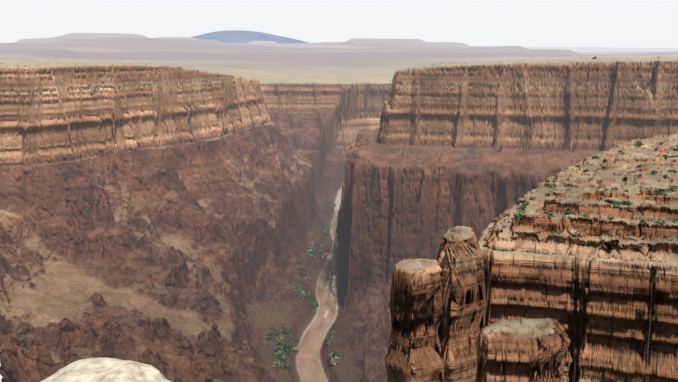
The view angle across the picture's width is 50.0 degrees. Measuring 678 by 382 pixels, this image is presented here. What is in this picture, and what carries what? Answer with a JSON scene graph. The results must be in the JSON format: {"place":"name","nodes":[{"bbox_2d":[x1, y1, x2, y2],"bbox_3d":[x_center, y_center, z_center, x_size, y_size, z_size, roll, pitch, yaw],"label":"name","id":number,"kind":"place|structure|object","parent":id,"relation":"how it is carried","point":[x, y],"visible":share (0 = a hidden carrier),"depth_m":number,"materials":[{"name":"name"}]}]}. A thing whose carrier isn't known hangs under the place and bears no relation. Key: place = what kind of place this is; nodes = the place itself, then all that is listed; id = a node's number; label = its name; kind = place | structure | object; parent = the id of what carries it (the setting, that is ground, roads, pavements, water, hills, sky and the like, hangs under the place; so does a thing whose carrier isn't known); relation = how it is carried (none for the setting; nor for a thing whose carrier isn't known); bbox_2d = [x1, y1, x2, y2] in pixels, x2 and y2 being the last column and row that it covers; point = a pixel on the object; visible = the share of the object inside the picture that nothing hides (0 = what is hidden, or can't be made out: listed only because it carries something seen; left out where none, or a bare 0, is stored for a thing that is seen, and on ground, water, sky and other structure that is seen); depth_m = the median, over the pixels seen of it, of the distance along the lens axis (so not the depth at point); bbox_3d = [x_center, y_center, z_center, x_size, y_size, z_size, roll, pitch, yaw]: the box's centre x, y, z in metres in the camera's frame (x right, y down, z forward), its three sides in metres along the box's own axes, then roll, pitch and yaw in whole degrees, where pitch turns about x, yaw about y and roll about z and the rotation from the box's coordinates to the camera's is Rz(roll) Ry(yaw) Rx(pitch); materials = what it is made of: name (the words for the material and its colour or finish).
{"place":"outdoors","nodes":[
{"label":"outdoors","id":0,"kind":"place"},
{"bbox_2d":[297,215,337,381],"bbox_3d":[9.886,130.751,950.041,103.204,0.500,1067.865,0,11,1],"label":"river water","id":1,"kind":"structure","parent":0,"point":[310,368],"depth_m":807.74,"materials":[{"name":"brown liquid"}]},
{"bbox_2d":[0,30,677,381],"bbox_3d":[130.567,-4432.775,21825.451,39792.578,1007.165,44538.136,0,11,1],"label":"canyon terrain","id":2,"kind":"structure","parent":0,"point":[439,272],"depth_m":822.34,"materials":[{"name":"brown stone"}]},
{"bbox_2d":[40,357,170,381],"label":"rim boulder","id":3,"kind":"object","parent":2,"relation":"on","point":[106,369],"visible":1,"depth_m":3.51,"materials":[{"name":"stone"}]},
{"bbox_2d":[0,56,677,381],"bbox_3d":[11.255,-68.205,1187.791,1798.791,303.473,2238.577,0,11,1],"label":"desert scrub","id":4,"kind":"object","parent":2,"relation":"on","point":[334,357],"visible":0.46,"depth_m":728.14,"materials":[{"name":"green plant"}]},
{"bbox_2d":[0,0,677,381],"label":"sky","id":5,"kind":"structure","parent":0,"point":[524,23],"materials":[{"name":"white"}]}
]}

